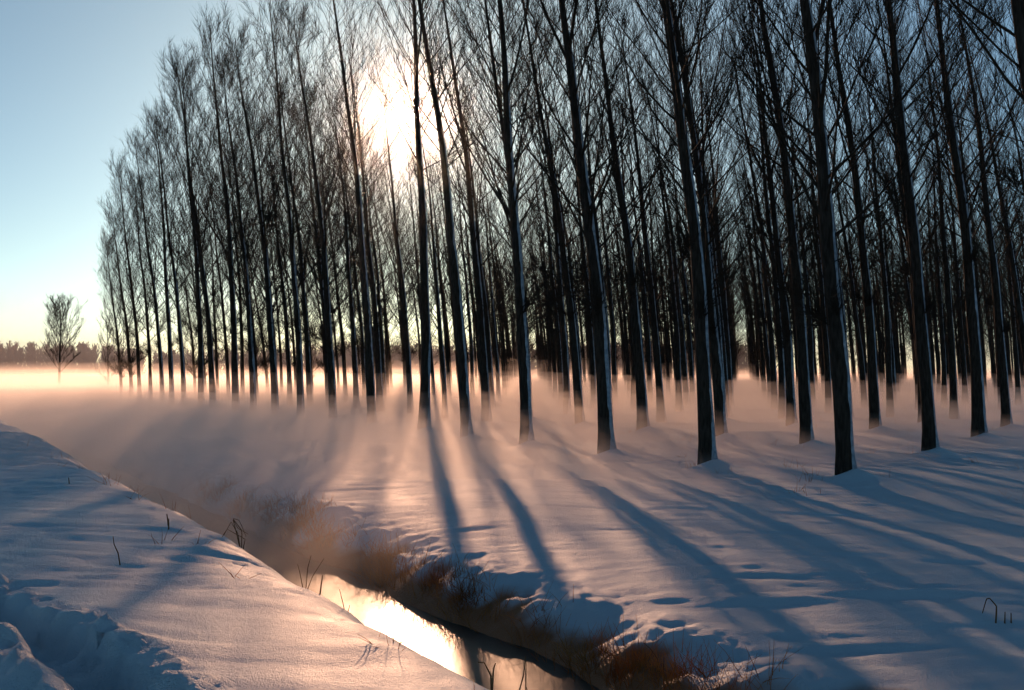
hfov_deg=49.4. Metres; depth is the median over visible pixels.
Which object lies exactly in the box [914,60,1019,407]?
poplar tree
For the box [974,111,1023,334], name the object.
poplar tree
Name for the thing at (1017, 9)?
poplar tree
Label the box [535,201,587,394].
poplar tree
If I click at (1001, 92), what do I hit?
poplar tree
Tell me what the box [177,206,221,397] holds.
poplar tree
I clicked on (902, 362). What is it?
poplar tree
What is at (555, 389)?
poplar tree
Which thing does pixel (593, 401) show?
poplar tree
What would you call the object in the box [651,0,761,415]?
poplar tree
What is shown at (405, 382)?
poplar tree
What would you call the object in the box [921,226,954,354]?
poplar tree
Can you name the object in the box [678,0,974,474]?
poplar tree
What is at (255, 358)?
poplar tree
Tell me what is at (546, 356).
poplar tree
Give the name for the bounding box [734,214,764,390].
poplar tree
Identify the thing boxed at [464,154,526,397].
poplar tree
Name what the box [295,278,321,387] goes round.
poplar tree
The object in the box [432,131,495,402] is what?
poplar tree
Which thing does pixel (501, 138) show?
poplar tree
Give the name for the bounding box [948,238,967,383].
poplar tree
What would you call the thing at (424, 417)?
poplar tree
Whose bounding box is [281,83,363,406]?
poplar tree
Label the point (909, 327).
poplar tree
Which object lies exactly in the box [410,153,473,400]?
poplar tree
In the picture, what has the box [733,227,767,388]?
poplar tree
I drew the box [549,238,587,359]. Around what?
poplar tree
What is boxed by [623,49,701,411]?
poplar tree
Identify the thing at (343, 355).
poplar tree
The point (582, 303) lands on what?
poplar tree
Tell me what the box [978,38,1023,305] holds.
poplar tree
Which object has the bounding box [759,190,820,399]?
poplar tree
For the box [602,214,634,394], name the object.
poplar tree
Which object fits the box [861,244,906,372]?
poplar tree
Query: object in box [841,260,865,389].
poplar tree
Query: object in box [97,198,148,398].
poplar tree
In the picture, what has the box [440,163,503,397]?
poplar tree
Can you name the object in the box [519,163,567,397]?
poplar tree
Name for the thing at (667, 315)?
poplar tree
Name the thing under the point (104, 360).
sapling tree
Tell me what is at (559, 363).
poplar tree
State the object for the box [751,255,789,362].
poplar tree
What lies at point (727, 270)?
poplar tree
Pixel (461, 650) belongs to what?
ditch water
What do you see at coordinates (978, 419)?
poplar tree
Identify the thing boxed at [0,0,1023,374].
sky
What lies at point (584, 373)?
poplar tree
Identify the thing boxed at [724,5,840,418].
poplar tree
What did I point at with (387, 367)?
poplar tree
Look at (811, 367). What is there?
poplar tree
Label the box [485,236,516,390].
poplar tree
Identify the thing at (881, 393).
poplar tree
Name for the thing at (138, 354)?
poplar tree
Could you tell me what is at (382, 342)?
poplar tree
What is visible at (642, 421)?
poplar tree
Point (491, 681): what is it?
dry stalk
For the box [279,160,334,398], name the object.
poplar tree
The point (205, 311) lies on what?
poplar tree
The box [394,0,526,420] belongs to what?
poplar tree
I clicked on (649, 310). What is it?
poplar tree
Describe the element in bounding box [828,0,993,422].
poplar tree
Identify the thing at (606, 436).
poplar tree
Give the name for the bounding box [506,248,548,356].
poplar tree
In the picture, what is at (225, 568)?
edge weeds
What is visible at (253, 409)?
poplar tree
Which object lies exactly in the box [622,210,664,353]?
poplar tree
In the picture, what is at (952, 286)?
poplar tree
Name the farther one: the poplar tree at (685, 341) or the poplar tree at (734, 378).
the poplar tree at (685, 341)
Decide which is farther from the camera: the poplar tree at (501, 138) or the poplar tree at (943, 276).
the poplar tree at (943, 276)
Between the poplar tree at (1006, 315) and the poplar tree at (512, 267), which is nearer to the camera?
the poplar tree at (512, 267)
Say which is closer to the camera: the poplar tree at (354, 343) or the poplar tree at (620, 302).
the poplar tree at (354, 343)
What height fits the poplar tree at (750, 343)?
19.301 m
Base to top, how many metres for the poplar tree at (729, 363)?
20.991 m
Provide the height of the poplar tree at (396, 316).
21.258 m
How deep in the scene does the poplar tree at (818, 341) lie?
132.69 m
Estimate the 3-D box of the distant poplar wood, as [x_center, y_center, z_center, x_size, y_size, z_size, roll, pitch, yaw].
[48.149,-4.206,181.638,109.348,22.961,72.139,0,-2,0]
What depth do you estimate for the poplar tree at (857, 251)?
81.63 m
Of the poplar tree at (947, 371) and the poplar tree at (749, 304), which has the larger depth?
the poplar tree at (749, 304)
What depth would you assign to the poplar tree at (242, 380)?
83.65 m
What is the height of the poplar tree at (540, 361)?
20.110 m
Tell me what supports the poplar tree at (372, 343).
on the snow ground at (886, 565)
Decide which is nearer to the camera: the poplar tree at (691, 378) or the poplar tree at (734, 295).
the poplar tree at (691, 378)
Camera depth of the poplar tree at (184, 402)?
69.89 m
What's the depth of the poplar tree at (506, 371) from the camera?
103.70 m
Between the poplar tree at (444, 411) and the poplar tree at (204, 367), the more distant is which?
the poplar tree at (204, 367)
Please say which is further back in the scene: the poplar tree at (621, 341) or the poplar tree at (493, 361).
the poplar tree at (621, 341)
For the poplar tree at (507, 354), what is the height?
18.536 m
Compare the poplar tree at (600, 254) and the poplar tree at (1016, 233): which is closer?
the poplar tree at (600, 254)
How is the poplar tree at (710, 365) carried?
on the snow ground at (886, 565)
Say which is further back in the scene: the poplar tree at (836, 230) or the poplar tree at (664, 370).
the poplar tree at (664, 370)
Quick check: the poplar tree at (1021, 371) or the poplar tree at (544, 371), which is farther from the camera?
the poplar tree at (544, 371)
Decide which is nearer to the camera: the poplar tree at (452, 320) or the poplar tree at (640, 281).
the poplar tree at (452, 320)
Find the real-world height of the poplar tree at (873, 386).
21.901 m
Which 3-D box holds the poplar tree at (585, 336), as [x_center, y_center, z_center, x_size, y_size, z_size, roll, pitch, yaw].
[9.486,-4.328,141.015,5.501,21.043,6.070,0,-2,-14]
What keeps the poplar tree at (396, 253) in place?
on the snow ground at (886, 565)
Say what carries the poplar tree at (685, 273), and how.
on the snow ground at (886, 565)
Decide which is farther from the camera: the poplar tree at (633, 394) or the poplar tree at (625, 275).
the poplar tree at (625, 275)
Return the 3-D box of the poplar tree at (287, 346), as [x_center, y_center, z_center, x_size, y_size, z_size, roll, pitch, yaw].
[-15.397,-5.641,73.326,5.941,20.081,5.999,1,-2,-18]
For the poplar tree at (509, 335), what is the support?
on the snow ground at (886, 565)
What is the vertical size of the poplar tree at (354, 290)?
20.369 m
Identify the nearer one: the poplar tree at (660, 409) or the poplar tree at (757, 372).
the poplar tree at (660, 409)
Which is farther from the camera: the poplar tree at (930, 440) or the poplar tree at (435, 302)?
the poplar tree at (435, 302)
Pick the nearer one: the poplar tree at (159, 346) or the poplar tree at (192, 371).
the poplar tree at (159, 346)
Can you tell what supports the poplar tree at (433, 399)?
on the snow ground at (886, 565)
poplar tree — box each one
[93,149,162,399]
[93,223,135,397]
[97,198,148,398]
[110,127,189,403]
[114,166,180,401]
[123,101,211,404]
[127,102,214,405]
[141,36,268,409]
[148,44,250,407]
[162,0,292,410]
[172,245,209,396]
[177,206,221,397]
[184,168,252,399]
[184,191,237,398]
[187,46,299,413]
[199,9,322,415]
[201,132,271,400]
[209,131,286,401]
[222,0,351,418]
[236,109,304,362]
[236,238,267,376]
[239,111,315,404]
[239,217,278,396]
[248,65,351,406]
[253,192,301,397]
[254,0,389,419]
[266,209,321,398]
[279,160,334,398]
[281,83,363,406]
[284,0,425,424]
[286,158,347,350]
[292,142,363,400]
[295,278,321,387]
[298,75,396,407]
[299,225,340,394]
[302,22,428,411]
[309,219,349,395]
[321,123,404,402]
[333,182,383,352]
[335,119,418,403]
[337,0,513,429]
[338,175,392,358]
[342,275,372,393]
[349,173,419,397]
[352,247,390,393]
[356,60,445,413]
[369,132,443,375]
[370,226,414,394]
[371,160,430,381]
[378,0,534,437]
[381,199,420,394]
[381,222,417,390]
[390,136,450,346]
[390,216,434,379]
[393,192,447,357]
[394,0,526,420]
[398,89,494,417]
[398,147,499,406]
[398,168,461,406]
[405,182,459,396]
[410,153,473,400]
[410,203,445,357]
[418,176,473,396]
[421,78,536,408]
[424,0,612,443]
[427,210,467,394]
[430,0,588,416]
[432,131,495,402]
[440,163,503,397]
[443,215,489,394]
[450,228,491,391]
[451,40,576,411]
[452,190,511,354]
[459,151,536,403]
[461,0,681,453]
[462,232,506,351]
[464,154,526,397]
[465,0,643,423]
[473,189,537,394]
[480,224,509,390]
[482,136,564,404]
[483,171,557,356]
[484,227,516,392]
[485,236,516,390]
[488,254,509,389]
[489,196,547,359]
[492,241,516,389]
[498,228,544,354]
[501,256,516,388]
[503,108,587,405]
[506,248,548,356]
[518,20,618,413]
[519,0,710,429]
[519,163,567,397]
[520,151,581,400]
[523,208,555,394]
[523,227,549,391]
[525,224,555,390]
[525,269,547,388]
[532,125,604,401]
[534,226,582,366]
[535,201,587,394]
[536,246,566,387]
[538,167,588,397]
[541,248,577,388]
[543,32,649,419]
[547,71,637,407]
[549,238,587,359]
[554,142,623,342]
[556,204,591,393]
[557,113,641,403]
[564,0,854,464]
[564,167,609,395]
[574,228,603,390]
[575,243,588,377]
[582,1,698,421]
[591,83,677,408]
[592,137,644,399]
[595,181,636,371]
[599,226,625,388]
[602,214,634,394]
[605,98,673,404]
[605,218,629,371]
[606,169,649,345]
[606,282,628,389]
[609,249,629,387]
[610,0,807,436]
[614,211,647,355]
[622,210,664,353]
[622,244,667,367]
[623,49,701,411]
[626,236,672,362]
[628,82,717,405]
[629,120,691,368]
[635,174,694,397]
[636,244,660,385]
[637,0,781,417]
[639,247,681,391]
[647,195,691,395]
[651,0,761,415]
[652,103,695,402]
[654,227,678,390]
[656,226,694,393]
[658,0,908,443]
[661,186,709,348]
[661,250,694,390]
[667,190,730,352]
[667,238,694,382]
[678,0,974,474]
[680,74,764,407]
[681,156,763,357]
[685,305,696,388]
[687,275,727,390]
[697,153,756,397]
[698,0,840,425]
[709,185,751,384]
[711,191,758,394]
[712,10,810,408]
[713,132,786,400]
[718,211,759,393]
[720,168,773,398]
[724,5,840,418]
[724,233,747,390]
[726,245,745,352]
[727,211,776,395]
[729,126,810,405]
[729,206,773,378]
[730,299,747,387]
[731,263,753,388]
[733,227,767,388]
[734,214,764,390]
[736,200,772,393]
[746,53,837,406]
[748,224,786,358]
[750,0,963,428]
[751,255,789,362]
[752,205,801,382]
[754,157,822,353]
[757,156,809,344]
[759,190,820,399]
[769,0,887,416]
[770,45,882,412]
[784,0,1002,450]
[793,147,861,399]
[795,162,842,397]
[796,96,870,339]
[800,94,901,407]
[800,207,820,395]
[802,255,821,391]
[810,193,872,356]
[825,42,931,416]
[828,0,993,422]
[831,68,916,405]
[832,152,900,355]
[835,161,883,397]
[835,218,864,354]
[836,229,865,392]
[840,193,884,394]
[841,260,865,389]
[843,244,876,347]
[846,199,883,341]
[847,0,1023,436]
[847,203,907,396]
[857,65,951,409]
[858,226,904,392]
[858,240,882,389]
[859,125,953,367]
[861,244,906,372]
[862,0,1023,286]
[866,178,925,399]
[873,212,911,391]
[875,189,930,395]
[881,248,910,390]
[883,182,933,379]
[888,6,1021,418]
[894,239,914,388]
[896,113,987,406]
[898,0,1023,426]
[904,194,951,395]
[905,197,944,355]
[913,97,989,403]
[913,149,966,400]
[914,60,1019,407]
[916,153,973,398]
[920,190,961,394]
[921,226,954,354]
[928,161,987,396]
[929,65,1022,408]
[932,215,979,393]
[933,257,964,362]
[937,152,1007,400]
[941,7,1023,365]
[947,226,985,349]
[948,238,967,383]
[952,165,1022,399]
[953,206,994,352]
[956,216,1008,394]
[963,0,1023,273]
[969,126,1023,404]
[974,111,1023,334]
[977,194,1023,396]
[977,221,1009,359]
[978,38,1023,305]
[980,225,1022,357]
[986,185,1023,394]
[996,237,1021,391]
[997,154,1023,314]
[1000,75,1023,300]
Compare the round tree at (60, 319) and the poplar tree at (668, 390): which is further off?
the round tree at (60, 319)
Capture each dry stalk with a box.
[113,537,120,564]
[222,518,245,548]
[297,557,323,588]
[478,662,495,689]
[519,656,527,689]
[982,598,1011,623]
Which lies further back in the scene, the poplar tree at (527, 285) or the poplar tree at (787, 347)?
the poplar tree at (527, 285)
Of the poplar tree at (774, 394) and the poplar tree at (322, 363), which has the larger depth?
the poplar tree at (322, 363)
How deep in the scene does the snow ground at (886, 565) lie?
12.82 m
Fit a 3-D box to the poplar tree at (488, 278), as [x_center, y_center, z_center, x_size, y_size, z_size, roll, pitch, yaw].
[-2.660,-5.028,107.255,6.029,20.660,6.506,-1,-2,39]
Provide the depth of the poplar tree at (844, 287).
101.78 m
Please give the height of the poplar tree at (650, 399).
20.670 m
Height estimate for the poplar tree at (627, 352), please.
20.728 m
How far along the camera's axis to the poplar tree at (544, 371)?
123.66 m
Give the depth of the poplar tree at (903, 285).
94.86 m
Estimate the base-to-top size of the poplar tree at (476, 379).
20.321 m
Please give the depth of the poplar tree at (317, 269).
87.45 m
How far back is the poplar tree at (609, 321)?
123.67 m
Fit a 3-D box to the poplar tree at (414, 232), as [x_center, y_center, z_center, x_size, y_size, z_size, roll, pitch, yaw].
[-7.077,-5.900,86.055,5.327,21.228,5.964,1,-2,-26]
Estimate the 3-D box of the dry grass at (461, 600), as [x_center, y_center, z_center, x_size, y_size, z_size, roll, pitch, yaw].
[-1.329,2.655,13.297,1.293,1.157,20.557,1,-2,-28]
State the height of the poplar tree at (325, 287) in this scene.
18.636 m
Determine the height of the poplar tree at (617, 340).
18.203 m
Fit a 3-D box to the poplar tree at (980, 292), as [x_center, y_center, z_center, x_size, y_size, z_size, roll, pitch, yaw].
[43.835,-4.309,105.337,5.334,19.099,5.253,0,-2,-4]
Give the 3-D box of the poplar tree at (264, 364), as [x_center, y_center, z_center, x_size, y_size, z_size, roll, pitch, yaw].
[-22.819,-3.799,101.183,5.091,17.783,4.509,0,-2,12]
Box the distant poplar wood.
[471,238,1023,388]
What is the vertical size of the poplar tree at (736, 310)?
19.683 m
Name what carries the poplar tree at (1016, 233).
on the snow ground at (886, 565)
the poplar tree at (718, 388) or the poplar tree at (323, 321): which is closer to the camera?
the poplar tree at (718, 388)
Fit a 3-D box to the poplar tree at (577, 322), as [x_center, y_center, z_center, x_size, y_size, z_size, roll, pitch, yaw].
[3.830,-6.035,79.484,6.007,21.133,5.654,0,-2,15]
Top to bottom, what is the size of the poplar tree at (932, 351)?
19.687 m
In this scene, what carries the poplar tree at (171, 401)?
on the snow ground at (886, 565)
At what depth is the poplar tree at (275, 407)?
52.13 m
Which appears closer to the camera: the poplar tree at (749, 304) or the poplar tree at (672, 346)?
the poplar tree at (672, 346)
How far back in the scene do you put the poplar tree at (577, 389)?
41.38 m
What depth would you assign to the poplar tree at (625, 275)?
120.82 m
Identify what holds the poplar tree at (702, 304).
on the snow ground at (886, 565)
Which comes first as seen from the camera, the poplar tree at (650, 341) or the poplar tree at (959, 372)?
the poplar tree at (959, 372)
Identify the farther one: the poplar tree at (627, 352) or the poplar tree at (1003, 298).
the poplar tree at (1003, 298)
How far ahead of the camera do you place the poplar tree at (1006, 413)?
40.81 m
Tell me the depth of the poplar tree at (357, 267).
96.69 m
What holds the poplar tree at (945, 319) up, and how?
on the snow ground at (886, 565)
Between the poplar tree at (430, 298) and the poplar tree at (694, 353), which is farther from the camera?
the poplar tree at (694, 353)
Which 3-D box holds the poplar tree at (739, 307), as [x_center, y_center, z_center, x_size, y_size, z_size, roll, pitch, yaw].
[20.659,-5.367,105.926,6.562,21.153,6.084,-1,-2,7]
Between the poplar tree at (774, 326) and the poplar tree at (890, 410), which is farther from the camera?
the poplar tree at (774, 326)
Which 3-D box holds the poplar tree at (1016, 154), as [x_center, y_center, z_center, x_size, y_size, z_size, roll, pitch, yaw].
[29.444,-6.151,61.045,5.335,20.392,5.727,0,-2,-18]
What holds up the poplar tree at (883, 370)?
on the snow ground at (886, 565)
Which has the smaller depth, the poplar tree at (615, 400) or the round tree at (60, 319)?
the poplar tree at (615, 400)
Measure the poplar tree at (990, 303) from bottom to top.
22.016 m
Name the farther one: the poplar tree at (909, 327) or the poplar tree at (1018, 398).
the poplar tree at (909, 327)
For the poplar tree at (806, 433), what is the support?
on the snow ground at (886, 565)
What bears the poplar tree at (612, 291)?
on the snow ground at (886, 565)
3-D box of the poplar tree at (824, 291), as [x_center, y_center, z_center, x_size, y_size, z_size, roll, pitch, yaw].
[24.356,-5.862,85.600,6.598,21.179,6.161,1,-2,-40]
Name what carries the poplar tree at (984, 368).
on the snow ground at (886, 565)
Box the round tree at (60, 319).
[40,293,88,391]
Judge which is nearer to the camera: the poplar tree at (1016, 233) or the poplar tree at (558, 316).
the poplar tree at (1016, 233)
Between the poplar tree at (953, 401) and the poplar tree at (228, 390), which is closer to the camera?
the poplar tree at (953, 401)
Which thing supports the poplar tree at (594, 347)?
on the snow ground at (886, 565)
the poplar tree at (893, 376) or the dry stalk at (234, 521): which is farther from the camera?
the poplar tree at (893, 376)
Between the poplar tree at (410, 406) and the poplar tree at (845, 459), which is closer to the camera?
the poplar tree at (845, 459)
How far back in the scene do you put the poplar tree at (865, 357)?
108.79 m
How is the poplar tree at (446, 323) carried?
on the snow ground at (886, 565)
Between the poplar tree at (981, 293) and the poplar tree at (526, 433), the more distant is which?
the poplar tree at (981, 293)
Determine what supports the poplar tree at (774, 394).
on the snow ground at (886, 565)
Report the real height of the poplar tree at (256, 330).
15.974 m
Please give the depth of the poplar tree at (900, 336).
121.99 m
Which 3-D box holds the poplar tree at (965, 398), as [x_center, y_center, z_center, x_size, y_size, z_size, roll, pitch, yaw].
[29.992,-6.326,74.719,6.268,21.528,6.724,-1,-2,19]
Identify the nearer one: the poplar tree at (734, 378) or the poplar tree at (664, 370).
the poplar tree at (734, 378)
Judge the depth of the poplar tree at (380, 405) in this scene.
58.92 m
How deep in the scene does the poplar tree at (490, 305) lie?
121.11 m
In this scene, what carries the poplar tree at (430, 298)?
on the snow ground at (886, 565)
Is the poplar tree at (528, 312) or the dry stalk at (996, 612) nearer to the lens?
the dry stalk at (996, 612)
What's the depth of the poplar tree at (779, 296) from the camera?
108.86 m
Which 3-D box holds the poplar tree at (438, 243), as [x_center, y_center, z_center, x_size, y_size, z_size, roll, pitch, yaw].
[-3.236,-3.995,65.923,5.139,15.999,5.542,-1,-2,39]
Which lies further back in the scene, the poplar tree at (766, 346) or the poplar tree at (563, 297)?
the poplar tree at (563, 297)
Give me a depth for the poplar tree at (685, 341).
133.40 m
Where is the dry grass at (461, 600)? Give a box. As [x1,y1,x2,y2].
[189,471,904,689]
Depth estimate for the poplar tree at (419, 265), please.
104.02 m
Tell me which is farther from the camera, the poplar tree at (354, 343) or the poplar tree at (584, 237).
the poplar tree at (584, 237)
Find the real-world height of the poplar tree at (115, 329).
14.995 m
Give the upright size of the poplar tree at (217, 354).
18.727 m
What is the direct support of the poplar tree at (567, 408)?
on the snow ground at (886, 565)
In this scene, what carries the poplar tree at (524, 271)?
on the snow ground at (886, 565)
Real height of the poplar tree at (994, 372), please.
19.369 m
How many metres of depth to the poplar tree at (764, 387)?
81.80 m
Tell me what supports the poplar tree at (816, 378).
on the snow ground at (886, 565)
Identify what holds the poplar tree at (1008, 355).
on the snow ground at (886, 565)
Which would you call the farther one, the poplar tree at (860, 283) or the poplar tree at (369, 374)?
the poplar tree at (860, 283)
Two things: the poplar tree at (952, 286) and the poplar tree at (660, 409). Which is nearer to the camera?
the poplar tree at (660, 409)
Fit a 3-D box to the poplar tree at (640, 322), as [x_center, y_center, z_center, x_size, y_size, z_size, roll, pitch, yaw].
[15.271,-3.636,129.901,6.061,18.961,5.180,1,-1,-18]
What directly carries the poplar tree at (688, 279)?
on the snow ground at (886, 565)
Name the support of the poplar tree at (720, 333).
on the snow ground at (886, 565)
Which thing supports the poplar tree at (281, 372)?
on the snow ground at (886, 565)
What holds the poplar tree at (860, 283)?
on the snow ground at (886, 565)
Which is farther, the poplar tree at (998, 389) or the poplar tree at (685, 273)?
the poplar tree at (685, 273)
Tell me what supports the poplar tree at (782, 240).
on the snow ground at (886, 565)
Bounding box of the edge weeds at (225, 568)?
[22,440,474,686]
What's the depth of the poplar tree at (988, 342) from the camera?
111.50 m
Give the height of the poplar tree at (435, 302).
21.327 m
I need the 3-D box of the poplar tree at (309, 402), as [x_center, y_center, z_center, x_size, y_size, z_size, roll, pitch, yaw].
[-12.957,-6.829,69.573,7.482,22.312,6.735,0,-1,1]
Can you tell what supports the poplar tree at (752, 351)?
on the snow ground at (886, 565)
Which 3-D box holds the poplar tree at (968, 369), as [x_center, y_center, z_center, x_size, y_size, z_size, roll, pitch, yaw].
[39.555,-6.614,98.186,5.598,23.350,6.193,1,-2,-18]
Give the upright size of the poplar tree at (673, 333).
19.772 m
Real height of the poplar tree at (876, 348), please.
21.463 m
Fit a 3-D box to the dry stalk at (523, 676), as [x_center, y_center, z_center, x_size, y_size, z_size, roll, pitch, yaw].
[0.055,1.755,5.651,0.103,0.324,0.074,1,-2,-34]
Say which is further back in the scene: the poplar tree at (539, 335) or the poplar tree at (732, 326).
the poplar tree at (539, 335)
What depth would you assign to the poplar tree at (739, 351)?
156.64 m
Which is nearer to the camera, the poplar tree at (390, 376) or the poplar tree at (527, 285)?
the poplar tree at (527, 285)
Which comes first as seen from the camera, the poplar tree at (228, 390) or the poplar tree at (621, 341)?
the poplar tree at (228, 390)
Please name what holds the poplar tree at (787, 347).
on the snow ground at (886, 565)
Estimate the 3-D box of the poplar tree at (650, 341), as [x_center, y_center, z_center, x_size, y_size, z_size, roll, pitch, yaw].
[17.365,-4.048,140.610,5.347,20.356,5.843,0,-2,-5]
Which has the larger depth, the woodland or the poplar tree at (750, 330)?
the woodland
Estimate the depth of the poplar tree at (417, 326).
121.25 m
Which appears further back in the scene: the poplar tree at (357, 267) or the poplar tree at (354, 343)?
the poplar tree at (357, 267)
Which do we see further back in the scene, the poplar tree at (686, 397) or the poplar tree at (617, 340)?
the poplar tree at (617, 340)
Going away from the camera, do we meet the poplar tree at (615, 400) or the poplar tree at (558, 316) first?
the poplar tree at (615, 400)
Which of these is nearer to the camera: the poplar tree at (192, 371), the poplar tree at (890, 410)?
the poplar tree at (890, 410)
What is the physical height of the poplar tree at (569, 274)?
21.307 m
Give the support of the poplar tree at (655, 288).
on the snow ground at (886, 565)
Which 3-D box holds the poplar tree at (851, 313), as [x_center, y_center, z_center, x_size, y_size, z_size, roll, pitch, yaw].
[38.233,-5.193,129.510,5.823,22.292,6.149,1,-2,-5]
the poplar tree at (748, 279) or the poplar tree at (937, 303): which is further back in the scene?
the poplar tree at (937, 303)
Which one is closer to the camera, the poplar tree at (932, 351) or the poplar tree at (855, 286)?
the poplar tree at (855, 286)
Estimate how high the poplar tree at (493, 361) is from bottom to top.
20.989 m
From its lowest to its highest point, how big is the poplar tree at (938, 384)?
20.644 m
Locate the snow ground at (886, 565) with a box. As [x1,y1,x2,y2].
[0,375,1023,689]
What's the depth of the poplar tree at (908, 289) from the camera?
78.25 m
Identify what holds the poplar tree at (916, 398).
on the snow ground at (886, 565)
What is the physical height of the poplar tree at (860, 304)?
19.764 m
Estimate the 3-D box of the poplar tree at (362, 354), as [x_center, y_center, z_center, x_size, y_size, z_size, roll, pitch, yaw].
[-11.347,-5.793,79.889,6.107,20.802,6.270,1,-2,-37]
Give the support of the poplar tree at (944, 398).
on the snow ground at (886, 565)
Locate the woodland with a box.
[0,340,777,381]
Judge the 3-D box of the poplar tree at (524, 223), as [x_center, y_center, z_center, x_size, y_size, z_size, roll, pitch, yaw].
[0.474,-6.080,58.834,5.905,20.170,6.405,-1,-2,38]
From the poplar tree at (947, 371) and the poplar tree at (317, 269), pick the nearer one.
the poplar tree at (317, 269)
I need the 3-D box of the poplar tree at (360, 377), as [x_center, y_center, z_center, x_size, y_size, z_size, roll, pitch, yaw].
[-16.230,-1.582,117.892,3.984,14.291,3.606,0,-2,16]
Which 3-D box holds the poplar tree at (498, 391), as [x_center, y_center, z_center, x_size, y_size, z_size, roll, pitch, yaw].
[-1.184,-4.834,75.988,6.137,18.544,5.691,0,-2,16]
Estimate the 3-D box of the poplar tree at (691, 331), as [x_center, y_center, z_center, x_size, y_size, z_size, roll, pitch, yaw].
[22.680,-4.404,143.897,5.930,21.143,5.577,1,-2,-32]
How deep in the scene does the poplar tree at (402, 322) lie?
73.21 m
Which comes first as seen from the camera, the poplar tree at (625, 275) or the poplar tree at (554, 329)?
the poplar tree at (625, 275)
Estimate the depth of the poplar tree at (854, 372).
118.92 m
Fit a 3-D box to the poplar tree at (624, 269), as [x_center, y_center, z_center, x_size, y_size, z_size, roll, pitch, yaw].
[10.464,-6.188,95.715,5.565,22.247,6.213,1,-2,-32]
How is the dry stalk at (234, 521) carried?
on the snow ground at (886, 565)
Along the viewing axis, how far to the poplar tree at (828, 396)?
57.77 m
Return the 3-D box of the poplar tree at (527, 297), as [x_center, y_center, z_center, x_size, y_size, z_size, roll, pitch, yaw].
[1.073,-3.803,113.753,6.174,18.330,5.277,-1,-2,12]
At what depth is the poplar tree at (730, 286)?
85.24 m
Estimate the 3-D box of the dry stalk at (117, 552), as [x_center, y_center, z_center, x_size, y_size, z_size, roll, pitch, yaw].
[-3.109,1.647,8.765,0.012,0.292,0.098,-1,-2,22]
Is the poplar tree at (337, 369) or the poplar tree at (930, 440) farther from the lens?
the poplar tree at (337, 369)
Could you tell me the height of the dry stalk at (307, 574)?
0.304 m
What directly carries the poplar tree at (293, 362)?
on the snow ground at (886, 565)
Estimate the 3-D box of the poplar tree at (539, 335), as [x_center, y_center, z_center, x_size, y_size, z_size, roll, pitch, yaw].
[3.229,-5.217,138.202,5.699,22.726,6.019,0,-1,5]
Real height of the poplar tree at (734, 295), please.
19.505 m
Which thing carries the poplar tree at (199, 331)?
on the snow ground at (886, 565)
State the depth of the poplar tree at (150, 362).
80.44 m
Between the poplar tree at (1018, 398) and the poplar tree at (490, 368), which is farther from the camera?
the poplar tree at (1018, 398)
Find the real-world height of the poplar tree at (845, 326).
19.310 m
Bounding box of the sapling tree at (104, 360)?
[93,312,123,391]
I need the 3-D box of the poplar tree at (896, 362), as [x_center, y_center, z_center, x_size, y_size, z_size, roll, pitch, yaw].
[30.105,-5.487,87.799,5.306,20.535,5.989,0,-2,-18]
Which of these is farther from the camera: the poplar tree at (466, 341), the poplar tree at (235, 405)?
the poplar tree at (466, 341)
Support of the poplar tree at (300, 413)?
on the snow ground at (886, 565)
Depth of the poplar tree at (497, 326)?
148.32 m
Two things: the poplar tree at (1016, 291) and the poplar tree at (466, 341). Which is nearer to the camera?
the poplar tree at (1016, 291)
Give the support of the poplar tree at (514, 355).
on the snow ground at (886, 565)
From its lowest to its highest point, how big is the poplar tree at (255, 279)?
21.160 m
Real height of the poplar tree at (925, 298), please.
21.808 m
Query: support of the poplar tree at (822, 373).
on the snow ground at (886, 565)
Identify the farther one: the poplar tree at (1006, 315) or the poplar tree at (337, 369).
the poplar tree at (1006, 315)
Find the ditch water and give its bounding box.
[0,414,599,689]
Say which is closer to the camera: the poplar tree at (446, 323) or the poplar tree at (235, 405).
the poplar tree at (235, 405)
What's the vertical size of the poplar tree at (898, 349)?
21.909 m
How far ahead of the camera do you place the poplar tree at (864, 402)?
64.61 m
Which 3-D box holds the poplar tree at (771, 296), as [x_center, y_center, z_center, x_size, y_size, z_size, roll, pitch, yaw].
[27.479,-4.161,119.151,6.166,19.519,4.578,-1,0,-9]
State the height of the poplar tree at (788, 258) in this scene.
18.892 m
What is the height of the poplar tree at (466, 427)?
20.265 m
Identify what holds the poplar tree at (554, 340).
on the snow ground at (886, 565)

